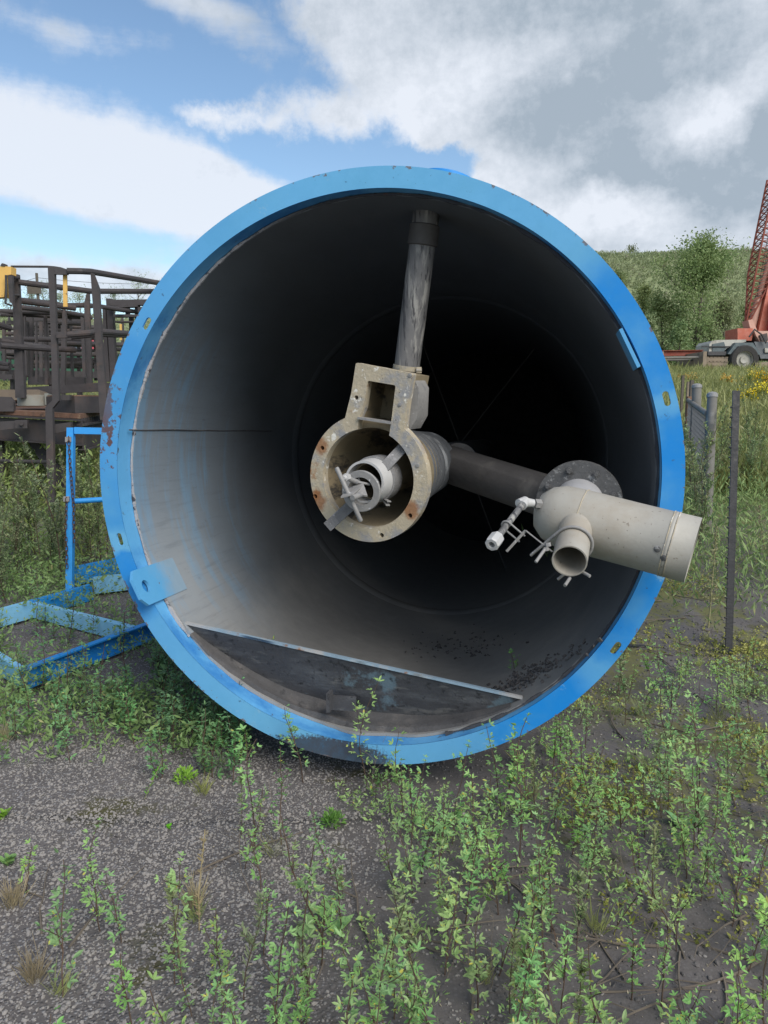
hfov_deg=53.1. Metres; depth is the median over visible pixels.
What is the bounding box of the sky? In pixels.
[0,0,767,318]
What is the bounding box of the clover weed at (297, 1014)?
[281,941,317,1023]
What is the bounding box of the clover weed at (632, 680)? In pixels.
[625,664,638,698]
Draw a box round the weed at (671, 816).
[665,810,700,834]
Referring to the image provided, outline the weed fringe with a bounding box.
[521,421,767,646]
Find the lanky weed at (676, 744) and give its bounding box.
[672,739,680,780]
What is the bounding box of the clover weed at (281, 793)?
[268,742,291,843]
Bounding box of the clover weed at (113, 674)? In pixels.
[108,663,120,691]
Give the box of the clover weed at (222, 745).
[215,712,228,756]
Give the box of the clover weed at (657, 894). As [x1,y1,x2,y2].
[638,872,673,933]
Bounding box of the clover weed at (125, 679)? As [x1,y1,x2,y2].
[116,667,132,714]
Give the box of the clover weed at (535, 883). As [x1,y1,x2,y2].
[519,857,545,918]
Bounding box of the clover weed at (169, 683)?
[160,666,181,719]
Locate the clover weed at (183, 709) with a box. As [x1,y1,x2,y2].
[177,697,189,722]
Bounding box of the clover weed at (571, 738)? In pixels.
[552,711,576,771]
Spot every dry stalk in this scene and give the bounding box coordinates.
[222,810,249,892]
[249,777,271,852]
[276,916,310,1003]
[360,735,386,795]
[382,811,417,899]
[481,892,493,988]
[521,960,555,1023]
[531,906,599,1001]
[543,752,567,809]
[569,858,595,904]
[583,768,605,815]
[591,675,614,717]
[605,809,633,890]
[624,902,671,965]
[650,864,681,961]
[677,756,693,797]
[696,628,712,681]
[696,756,727,845]
[701,630,713,691]
[707,889,757,966]
[740,812,767,888]
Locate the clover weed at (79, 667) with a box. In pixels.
[73,658,83,687]
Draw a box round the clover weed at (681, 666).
[669,618,684,692]
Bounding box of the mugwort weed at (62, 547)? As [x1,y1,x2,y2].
[58,518,65,568]
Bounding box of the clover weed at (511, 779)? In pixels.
[498,725,523,810]
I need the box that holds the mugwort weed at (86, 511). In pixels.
[80,487,100,547]
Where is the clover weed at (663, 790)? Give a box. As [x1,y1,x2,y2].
[650,730,678,809]
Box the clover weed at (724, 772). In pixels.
[707,734,741,808]
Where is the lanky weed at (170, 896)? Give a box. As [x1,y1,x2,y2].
[163,873,186,978]
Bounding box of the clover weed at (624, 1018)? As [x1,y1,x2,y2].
[603,1009,628,1023]
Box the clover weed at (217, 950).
[201,908,233,988]
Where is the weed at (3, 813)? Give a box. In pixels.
[0,806,12,818]
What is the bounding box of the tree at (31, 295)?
[22,289,35,305]
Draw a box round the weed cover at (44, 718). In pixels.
[0,507,245,771]
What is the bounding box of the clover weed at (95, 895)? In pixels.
[72,817,106,931]
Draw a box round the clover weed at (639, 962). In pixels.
[622,921,645,1000]
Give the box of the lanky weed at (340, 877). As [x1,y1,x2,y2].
[335,864,346,899]
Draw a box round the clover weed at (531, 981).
[509,928,547,1023]
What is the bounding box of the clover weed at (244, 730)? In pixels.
[238,722,254,762]
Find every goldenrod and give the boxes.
[677,372,697,381]
[719,373,742,384]
[737,388,757,405]
[739,365,767,382]
[745,381,767,401]
[751,368,767,384]
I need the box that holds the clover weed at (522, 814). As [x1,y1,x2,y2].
[507,791,530,863]
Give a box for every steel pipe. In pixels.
[665,356,698,358]
[666,359,692,360]
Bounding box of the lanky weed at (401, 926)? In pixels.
[386,887,431,1007]
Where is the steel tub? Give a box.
[17,393,51,405]
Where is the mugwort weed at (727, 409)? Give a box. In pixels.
[715,408,729,460]
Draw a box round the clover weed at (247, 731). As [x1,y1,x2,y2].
[236,718,252,747]
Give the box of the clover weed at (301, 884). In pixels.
[290,836,324,995]
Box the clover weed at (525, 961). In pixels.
[508,949,536,982]
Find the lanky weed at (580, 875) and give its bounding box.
[566,864,590,951]
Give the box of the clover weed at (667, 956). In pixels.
[652,928,675,1013]
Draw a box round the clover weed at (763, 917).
[742,883,767,1023]
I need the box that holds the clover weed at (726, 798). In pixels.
[714,720,736,829]
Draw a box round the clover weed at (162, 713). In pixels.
[152,689,172,743]
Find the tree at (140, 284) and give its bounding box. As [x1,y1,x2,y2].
[113,272,153,312]
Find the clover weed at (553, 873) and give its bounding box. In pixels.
[521,802,562,931]
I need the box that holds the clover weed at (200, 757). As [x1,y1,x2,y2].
[187,700,213,776]
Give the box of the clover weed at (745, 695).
[735,654,757,720]
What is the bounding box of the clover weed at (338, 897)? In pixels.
[323,851,350,937]
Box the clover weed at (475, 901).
[459,822,493,923]
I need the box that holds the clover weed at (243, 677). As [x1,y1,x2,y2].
[226,676,252,762]
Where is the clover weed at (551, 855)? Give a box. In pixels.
[524,815,565,907]
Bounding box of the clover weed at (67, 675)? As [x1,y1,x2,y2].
[51,638,78,708]
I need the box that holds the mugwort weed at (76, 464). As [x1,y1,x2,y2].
[65,451,83,518]
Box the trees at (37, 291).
[27,273,121,306]
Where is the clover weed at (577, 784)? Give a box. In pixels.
[573,745,586,792]
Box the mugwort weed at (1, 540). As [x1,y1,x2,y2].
[0,502,13,576]
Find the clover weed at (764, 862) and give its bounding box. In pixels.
[751,834,767,887]
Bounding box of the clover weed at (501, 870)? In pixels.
[486,843,515,903]
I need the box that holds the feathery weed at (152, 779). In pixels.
[144,759,162,798]
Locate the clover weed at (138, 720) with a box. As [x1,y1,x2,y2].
[131,701,146,733]
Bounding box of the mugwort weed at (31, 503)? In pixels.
[19,454,41,554]
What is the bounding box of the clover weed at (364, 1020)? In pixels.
[350,955,388,1023]
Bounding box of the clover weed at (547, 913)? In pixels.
[528,834,563,990]
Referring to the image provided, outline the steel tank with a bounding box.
[100,166,701,763]
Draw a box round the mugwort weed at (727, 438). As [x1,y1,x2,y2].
[714,431,730,474]
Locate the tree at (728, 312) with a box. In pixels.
[706,293,740,339]
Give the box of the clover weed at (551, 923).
[529,810,567,947]
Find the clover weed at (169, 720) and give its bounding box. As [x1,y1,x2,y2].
[164,693,183,752]
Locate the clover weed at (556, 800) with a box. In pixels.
[547,760,573,825]
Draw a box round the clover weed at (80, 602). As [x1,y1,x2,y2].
[76,592,84,612]
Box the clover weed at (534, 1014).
[510,995,538,1023]
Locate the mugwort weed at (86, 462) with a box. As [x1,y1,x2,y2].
[77,446,101,560]
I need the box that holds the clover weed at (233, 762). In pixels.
[223,711,246,779]
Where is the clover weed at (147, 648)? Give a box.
[138,634,153,665]
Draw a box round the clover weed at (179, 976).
[165,931,194,1016]
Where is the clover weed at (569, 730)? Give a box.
[563,709,577,758]
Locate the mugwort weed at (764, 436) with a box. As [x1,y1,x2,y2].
[754,433,765,459]
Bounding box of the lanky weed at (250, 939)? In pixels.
[235,889,270,1004]
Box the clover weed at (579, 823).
[565,775,605,854]
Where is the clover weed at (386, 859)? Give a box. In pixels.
[376,833,399,891]
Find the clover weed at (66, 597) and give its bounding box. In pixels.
[62,587,76,610]
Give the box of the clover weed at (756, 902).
[755,900,767,945]
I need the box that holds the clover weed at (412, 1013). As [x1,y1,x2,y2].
[397,944,429,1023]
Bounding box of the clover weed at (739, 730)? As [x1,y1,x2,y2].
[727,697,749,758]
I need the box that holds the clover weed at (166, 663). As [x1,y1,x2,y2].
[157,646,173,686]
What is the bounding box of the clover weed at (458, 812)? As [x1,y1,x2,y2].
[445,740,471,844]
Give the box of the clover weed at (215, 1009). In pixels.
[195,968,229,1023]
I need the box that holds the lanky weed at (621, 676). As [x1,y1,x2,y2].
[616,656,632,723]
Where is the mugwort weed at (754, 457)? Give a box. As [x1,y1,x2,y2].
[747,446,756,494]
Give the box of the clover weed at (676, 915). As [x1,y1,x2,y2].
[666,892,685,951]
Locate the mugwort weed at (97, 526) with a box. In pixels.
[91,494,106,560]
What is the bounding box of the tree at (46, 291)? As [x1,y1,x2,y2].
[26,280,61,307]
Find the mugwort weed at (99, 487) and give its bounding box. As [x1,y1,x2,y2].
[80,480,103,562]
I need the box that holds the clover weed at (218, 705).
[209,700,224,746]
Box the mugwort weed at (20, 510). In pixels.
[3,504,28,572]
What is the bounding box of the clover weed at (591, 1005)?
[577,936,621,1023]
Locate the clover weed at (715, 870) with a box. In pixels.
[703,850,730,905]
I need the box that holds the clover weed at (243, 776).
[234,724,269,845]
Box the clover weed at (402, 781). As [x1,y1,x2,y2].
[395,765,410,819]
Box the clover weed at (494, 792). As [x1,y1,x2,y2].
[475,775,501,839]
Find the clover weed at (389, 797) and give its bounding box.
[382,773,395,816]
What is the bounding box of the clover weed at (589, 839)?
[577,807,593,867]
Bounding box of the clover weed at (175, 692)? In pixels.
[168,676,181,714]
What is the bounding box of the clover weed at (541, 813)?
[526,785,555,864]
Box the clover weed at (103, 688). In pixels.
[85,638,111,725]
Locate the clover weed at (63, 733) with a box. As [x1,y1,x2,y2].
[48,704,75,761]
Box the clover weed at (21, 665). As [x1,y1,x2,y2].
[14,646,32,696]
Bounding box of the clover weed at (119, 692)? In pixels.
[112,676,127,724]
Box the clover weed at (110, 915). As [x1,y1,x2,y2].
[95,867,125,942]
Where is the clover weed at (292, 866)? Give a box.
[273,810,330,941]
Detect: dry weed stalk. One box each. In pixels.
[697,526,722,627]
[751,505,767,548]
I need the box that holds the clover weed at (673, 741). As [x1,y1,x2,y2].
[657,704,680,785]
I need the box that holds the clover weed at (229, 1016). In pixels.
[208,973,246,1023]
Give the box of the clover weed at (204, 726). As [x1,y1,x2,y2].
[196,711,210,744]
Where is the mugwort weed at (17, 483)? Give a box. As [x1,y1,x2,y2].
[3,466,28,579]
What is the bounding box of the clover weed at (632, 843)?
[619,811,644,896]
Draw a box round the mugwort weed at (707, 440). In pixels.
[691,430,713,512]
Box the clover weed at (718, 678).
[705,659,722,714]
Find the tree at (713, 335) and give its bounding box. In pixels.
[696,315,724,342]
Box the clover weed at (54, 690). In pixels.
[46,669,60,702]
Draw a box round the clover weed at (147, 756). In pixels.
[142,728,163,778]
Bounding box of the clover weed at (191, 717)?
[176,688,199,740]
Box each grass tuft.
[0,717,19,741]
[0,867,35,909]
[10,933,54,985]
[42,953,80,997]
[176,867,213,910]
[179,893,210,923]
[185,770,213,795]
[258,829,289,857]
[463,951,500,984]
[505,743,527,766]
[515,779,542,801]
[579,891,622,935]
[603,776,623,795]
[605,700,625,715]
[630,695,652,716]
[634,750,653,769]
[648,877,680,910]
[691,654,703,666]
[700,631,712,641]
[705,704,728,720]
[751,677,767,693]
[752,738,767,754]
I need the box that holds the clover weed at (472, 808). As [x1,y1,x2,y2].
[457,769,487,855]
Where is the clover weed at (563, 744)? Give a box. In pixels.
[552,713,572,762]
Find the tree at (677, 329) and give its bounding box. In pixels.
[663,318,694,365]
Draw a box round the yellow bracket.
[0,263,15,306]
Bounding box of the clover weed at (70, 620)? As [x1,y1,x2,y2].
[62,596,82,644]
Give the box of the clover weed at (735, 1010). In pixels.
[723,960,755,1023]
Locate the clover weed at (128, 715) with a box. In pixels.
[115,682,141,743]
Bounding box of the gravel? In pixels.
[0,677,767,1023]
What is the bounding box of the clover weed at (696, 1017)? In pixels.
[685,1009,706,1023]
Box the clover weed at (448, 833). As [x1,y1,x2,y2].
[429,794,456,920]
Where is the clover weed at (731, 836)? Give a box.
[718,811,743,858]
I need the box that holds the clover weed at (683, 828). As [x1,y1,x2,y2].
[662,738,690,860]
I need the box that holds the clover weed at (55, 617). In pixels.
[49,608,59,638]
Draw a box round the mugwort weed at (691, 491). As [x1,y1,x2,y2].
[684,473,697,511]
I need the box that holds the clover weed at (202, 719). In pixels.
[196,703,209,743]
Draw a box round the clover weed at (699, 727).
[680,689,710,811]
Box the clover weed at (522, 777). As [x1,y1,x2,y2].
[513,746,537,819]
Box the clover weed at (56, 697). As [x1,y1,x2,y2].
[48,672,66,724]
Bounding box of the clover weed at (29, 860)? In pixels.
[18,839,37,893]
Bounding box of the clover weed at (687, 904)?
[677,884,703,922]
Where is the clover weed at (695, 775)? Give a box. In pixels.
[687,733,720,844]
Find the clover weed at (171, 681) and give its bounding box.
[163,663,177,701]
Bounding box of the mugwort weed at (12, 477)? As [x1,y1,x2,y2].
[4,457,28,544]
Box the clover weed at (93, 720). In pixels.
[81,683,102,747]
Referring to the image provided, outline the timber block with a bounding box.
[0,390,46,403]
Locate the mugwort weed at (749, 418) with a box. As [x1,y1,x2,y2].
[740,411,753,446]
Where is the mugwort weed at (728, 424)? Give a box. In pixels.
[720,408,739,466]
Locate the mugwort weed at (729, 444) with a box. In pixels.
[715,421,739,474]
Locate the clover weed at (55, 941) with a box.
[35,848,83,996]
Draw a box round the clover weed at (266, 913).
[254,881,277,954]
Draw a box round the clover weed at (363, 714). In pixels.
[346,675,383,786]
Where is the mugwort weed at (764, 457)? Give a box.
[758,443,767,479]
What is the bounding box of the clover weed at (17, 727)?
[7,699,23,740]
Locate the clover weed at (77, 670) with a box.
[72,641,96,706]
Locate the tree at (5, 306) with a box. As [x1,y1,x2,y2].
[0,299,12,308]
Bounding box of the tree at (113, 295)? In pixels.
[102,284,124,314]
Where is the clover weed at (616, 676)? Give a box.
[615,638,635,696]
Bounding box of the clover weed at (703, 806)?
[680,756,710,854]
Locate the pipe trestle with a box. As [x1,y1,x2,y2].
[679,351,706,367]
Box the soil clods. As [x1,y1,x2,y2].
[0,559,767,1023]
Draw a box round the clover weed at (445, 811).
[432,795,449,855]
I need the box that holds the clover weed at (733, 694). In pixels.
[725,654,744,719]
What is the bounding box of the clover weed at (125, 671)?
[112,626,137,699]
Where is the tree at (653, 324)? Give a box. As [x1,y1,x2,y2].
[644,313,663,345]
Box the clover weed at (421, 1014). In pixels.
[395,939,436,1023]
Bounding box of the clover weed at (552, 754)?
[540,717,561,781]
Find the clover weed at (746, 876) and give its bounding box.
[720,838,759,926]
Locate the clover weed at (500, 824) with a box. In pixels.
[488,811,507,866]
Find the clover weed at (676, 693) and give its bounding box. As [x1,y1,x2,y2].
[672,680,683,706]
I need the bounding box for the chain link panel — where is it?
[685,398,705,514]
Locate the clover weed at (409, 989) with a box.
[396,966,415,1012]
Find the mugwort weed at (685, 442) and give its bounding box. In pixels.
[682,418,700,504]
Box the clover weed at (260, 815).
[240,784,268,868]
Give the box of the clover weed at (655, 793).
[641,769,664,817]
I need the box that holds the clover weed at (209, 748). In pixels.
[202,714,226,778]
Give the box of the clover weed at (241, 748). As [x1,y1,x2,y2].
[234,728,245,758]
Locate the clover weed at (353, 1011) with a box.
[333,928,369,1023]
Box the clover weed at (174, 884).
[154,851,192,983]
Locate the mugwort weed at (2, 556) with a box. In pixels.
[0,505,8,591]
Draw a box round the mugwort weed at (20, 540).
[11,512,28,571]
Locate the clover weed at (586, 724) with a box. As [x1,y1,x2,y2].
[579,707,594,747]
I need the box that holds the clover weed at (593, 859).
[582,827,606,899]
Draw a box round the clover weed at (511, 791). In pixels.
[499,713,532,838]
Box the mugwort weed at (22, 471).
[4,453,28,547]
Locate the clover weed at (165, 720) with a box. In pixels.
[163,695,181,748]
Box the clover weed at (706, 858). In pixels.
[692,831,722,900]
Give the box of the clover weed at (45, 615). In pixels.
[41,603,48,624]
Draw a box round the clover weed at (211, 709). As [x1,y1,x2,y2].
[195,694,230,743]
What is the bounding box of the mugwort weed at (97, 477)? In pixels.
[86,463,99,497]
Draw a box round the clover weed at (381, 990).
[365,933,412,1023]
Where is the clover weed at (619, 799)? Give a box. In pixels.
[605,761,631,833]
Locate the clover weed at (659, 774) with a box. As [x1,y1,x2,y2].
[652,735,671,800]
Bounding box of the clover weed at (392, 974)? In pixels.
[379,900,414,1019]
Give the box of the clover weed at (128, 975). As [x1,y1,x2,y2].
[104,947,144,1023]
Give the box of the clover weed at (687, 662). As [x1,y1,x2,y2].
[684,642,693,678]
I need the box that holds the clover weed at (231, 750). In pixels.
[225,729,242,783]
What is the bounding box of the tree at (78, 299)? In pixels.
[68,284,90,312]
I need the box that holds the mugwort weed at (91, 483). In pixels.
[89,479,101,515]
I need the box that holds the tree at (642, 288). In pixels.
[632,284,666,338]
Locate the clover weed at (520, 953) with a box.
[505,867,546,1006]
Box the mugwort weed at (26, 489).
[20,470,35,554]
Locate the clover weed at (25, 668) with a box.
[16,642,36,695]
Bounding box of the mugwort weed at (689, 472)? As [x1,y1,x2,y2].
[687,468,695,514]
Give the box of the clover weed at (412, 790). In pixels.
[402,764,424,829]
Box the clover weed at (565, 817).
[551,742,583,838]
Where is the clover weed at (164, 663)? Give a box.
[156,644,176,690]
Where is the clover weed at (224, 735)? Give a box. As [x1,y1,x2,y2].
[214,709,228,746]
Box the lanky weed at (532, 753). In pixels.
[528,751,539,809]
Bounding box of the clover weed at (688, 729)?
[678,688,711,742]
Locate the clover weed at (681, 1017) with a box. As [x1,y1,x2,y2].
[669,985,708,1023]
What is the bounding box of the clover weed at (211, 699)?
[198,695,213,726]
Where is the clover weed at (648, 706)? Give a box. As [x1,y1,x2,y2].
[646,695,653,714]
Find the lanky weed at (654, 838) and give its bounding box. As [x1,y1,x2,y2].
[646,822,669,913]
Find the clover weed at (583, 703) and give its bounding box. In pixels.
[580,690,591,724]
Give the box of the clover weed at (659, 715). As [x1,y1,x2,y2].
[654,680,675,753]
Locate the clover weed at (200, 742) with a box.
[193,713,215,773]
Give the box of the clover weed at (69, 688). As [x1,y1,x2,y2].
[65,678,74,709]
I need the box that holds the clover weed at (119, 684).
[108,672,125,711]
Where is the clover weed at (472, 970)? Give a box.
[462,900,501,1011]
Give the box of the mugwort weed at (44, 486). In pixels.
[15,433,64,579]
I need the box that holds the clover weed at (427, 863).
[410,802,447,879]
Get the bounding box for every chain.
[64,497,67,568]
[67,436,75,542]
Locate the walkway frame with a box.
[0,427,153,688]
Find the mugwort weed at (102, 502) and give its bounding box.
[94,450,108,551]
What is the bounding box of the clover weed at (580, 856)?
[577,798,607,873]
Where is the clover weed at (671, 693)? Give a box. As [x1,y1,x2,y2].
[664,677,679,720]
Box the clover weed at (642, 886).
[610,856,655,934]
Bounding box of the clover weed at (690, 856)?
[668,796,696,878]
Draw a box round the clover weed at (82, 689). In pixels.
[78,654,95,720]
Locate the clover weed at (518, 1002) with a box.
[510,941,541,1019]
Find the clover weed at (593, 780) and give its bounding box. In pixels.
[581,763,602,808]
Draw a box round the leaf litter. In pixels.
[152,770,767,1023]
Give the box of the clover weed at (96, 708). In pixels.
[90,683,105,717]
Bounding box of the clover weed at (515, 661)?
[508,648,520,668]
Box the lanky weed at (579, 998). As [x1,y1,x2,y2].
[568,947,591,1023]
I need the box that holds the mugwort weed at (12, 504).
[4,487,24,541]
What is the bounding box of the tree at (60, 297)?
[48,290,72,310]
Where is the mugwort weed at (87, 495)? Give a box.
[80,482,102,562]
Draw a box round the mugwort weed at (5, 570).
[0,524,13,602]
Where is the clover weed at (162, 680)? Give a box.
[152,653,175,706]
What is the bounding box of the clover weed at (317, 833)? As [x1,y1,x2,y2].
[307,803,337,879]
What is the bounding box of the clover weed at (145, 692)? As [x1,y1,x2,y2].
[140,680,150,704]
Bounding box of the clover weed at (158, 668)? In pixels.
[153,647,167,690]
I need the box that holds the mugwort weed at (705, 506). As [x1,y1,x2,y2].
[696,474,714,550]
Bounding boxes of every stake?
[680,375,684,412]
[684,382,688,420]
[684,396,691,446]
[689,380,693,395]
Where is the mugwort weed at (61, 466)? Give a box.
[52,448,79,543]
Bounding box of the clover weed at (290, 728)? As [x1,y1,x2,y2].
[279,704,308,782]
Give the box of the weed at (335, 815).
[318,806,347,828]
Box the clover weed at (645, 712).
[638,694,653,740]
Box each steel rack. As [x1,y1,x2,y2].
[0,265,159,520]
[0,293,94,442]
[0,317,123,394]
[101,298,146,391]
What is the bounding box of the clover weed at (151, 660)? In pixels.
[145,640,166,688]
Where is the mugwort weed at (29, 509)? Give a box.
[23,472,35,554]
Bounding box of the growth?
[326,653,767,1023]
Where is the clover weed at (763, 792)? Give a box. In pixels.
[754,733,767,797]
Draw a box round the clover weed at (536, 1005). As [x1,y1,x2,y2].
[519,961,554,1023]
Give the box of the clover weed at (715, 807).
[694,764,730,883]
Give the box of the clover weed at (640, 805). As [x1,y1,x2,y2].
[618,763,654,867]
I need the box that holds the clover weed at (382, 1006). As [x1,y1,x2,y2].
[365,945,391,1023]
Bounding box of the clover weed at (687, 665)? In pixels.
[681,650,690,687]
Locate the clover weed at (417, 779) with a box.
[404,755,429,848]
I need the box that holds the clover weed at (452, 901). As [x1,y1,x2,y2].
[433,837,484,974]
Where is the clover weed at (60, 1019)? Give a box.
[49,1005,65,1023]
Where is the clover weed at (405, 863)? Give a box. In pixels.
[390,813,423,902]
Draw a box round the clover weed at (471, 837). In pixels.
[457,814,483,885]
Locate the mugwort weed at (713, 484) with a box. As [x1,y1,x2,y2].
[695,458,719,544]
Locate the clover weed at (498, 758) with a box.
[480,719,510,815]
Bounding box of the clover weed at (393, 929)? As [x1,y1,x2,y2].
[382,904,408,961]
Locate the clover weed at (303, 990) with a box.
[297,958,316,1023]
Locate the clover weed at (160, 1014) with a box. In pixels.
[134,970,185,1023]
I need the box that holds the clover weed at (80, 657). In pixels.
[72,643,86,679]
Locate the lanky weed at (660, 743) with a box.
[653,731,663,761]
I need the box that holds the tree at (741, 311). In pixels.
[734,299,752,327]
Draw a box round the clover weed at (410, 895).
[389,870,418,940]
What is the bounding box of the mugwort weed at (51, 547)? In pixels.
[34,497,61,571]
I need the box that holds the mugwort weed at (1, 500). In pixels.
[0,482,12,564]
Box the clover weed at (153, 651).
[148,633,160,678]
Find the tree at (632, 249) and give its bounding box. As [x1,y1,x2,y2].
[626,243,638,253]
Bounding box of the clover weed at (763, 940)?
[744,907,767,971]
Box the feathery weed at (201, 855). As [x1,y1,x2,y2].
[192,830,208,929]
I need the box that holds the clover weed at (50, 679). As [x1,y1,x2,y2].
[43,668,55,693]
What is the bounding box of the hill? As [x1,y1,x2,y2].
[0,252,766,361]
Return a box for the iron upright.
[627,390,739,653]
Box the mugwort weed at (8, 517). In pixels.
[5,469,23,532]
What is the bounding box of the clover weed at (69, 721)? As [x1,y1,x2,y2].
[54,689,79,744]
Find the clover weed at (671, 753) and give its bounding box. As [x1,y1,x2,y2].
[664,737,674,770]
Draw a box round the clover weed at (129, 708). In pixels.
[113,688,139,735]
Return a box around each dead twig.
[10,863,49,933]
[68,866,144,947]
[163,865,216,886]
[194,819,302,873]
[257,964,312,990]
[278,960,324,1003]
[317,857,371,942]
[387,894,505,939]
[395,930,469,982]
[408,934,478,962]
[449,867,544,897]
[458,848,542,911]
[466,929,503,1015]
[468,863,564,877]
[483,865,577,891]
[537,929,671,958]
[554,901,625,979]
[572,889,605,933]
[574,964,654,993]
[579,704,625,739]
[596,936,656,983]
[601,960,717,992]
[602,913,666,931]
[604,992,694,1023]
[627,717,708,739]
[632,644,673,655]
[637,960,760,1023]
[640,918,756,959]
[644,899,685,958]
[646,617,685,621]
[658,656,689,675]
[663,951,711,1023]
[671,594,719,601]
[677,642,725,655]
[682,735,728,743]
[692,913,747,957]
[694,693,741,720]
[694,720,758,730]
[697,840,752,933]
[700,805,767,822]
[713,783,767,793]
[720,971,727,1023]
[722,979,761,992]
[736,637,767,656]
[736,761,763,765]
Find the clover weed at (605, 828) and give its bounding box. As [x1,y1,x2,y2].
[596,807,608,855]
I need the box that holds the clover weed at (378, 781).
[370,755,383,798]
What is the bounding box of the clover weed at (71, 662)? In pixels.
[68,649,76,676]
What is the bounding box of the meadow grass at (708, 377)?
[0,357,767,496]
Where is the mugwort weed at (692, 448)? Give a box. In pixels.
[685,430,704,544]
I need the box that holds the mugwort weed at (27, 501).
[21,472,39,535]
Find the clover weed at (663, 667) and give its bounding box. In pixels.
[656,652,669,684]
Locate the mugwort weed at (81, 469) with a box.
[75,446,83,473]
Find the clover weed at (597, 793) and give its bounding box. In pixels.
[583,741,612,844]
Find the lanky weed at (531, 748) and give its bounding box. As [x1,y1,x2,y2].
[526,739,538,801]
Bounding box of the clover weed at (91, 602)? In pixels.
[86,592,98,613]
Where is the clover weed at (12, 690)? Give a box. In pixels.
[6,675,19,707]
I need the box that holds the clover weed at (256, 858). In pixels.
[239,827,266,889]
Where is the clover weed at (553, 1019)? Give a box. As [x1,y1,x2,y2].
[533,971,573,1023]
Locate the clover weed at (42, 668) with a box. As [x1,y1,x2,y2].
[33,620,60,691]
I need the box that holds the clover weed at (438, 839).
[426,816,452,868]
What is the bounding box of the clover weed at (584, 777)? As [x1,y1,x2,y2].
[575,733,601,818]
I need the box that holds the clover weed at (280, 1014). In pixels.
[264,988,284,1023]
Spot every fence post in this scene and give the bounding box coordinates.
[691,383,701,437]
[703,392,717,523]
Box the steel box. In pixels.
[46,395,99,412]
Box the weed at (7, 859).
[0,853,16,865]
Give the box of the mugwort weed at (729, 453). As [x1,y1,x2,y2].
[724,444,730,468]
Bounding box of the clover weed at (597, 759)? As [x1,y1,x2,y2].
[592,740,603,779]
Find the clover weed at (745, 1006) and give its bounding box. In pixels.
[722,945,763,1023]
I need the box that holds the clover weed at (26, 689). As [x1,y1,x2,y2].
[8,644,41,735]
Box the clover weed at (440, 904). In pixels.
[432,839,460,940]
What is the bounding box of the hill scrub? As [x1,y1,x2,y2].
[0,245,767,366]
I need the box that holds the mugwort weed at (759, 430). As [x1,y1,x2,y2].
[756,423,767,458]
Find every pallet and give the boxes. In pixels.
[706,361,727,365]
[707,357,727,360]
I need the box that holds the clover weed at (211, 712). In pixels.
[204,704,220,744]
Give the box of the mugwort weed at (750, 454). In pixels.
[740,436,756,487]
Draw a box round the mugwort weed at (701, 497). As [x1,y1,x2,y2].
[692,464,709,549]
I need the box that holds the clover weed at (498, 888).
[462,783,509,914]
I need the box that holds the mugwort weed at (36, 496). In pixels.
[31,475,39,536]
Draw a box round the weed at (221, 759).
[198,744,231,775]
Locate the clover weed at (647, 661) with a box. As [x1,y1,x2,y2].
[640,627,655,684]
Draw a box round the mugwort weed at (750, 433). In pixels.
[743,419,761,475]
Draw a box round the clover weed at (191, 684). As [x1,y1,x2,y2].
[184,675,196,700]
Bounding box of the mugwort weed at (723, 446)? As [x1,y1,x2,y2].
[714,428,730,473]
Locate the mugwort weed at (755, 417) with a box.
[747,404,766,447]
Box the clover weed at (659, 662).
[652,636,673,699]
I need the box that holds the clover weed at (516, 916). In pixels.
[494,887,538,975]
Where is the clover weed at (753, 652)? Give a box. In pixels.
[747,636,759,676]
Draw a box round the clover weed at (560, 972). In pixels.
[544,908,576,1015]
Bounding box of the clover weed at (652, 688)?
[644,678,661,701]
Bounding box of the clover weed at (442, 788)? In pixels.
[439,777,449,807]
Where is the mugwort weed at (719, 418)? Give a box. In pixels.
[687,401,729,515]
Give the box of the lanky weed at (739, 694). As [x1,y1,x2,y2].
[733,682,742,736]
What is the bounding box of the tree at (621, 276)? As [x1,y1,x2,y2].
[614,267,631,283]
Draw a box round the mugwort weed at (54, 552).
[40,509,59,567]
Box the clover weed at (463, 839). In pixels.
[460,820,471,862]
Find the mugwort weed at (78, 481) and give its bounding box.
[75,470,100,555]
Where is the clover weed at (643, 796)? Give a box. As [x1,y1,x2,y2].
[634,775,654,836]
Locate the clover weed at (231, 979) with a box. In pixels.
[209,957,244,1023]
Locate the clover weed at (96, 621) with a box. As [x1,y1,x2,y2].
[82,603,99,640]
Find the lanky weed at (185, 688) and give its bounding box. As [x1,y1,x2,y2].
[178,678,193,720]
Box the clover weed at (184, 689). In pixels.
[176,673,197,710]
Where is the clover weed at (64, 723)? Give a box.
[54,695,69,731]
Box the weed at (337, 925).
[296,897,353,932]
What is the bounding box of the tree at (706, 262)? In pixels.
[647,227,750,364]
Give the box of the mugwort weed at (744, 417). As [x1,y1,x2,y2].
[741,395,756,444]
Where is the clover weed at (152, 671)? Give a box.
[149,648,167,694]
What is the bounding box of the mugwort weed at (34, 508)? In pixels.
[16,481,51,582]
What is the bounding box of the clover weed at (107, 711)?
[101,692,110,718]
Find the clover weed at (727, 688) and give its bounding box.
[718,657,737,704]
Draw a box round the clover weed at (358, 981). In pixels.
[331,974,363,1023]
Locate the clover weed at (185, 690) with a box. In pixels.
[180,672,191,709]
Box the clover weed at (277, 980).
[254,900,301,1023]
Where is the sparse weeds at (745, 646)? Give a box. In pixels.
[537,557,767,947]
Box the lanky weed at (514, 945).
[502,930,521,1013]
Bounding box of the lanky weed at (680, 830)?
[677,812,687,857]
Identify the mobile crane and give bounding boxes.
[696,180,767,366]
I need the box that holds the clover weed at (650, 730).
[644,723,653,748]

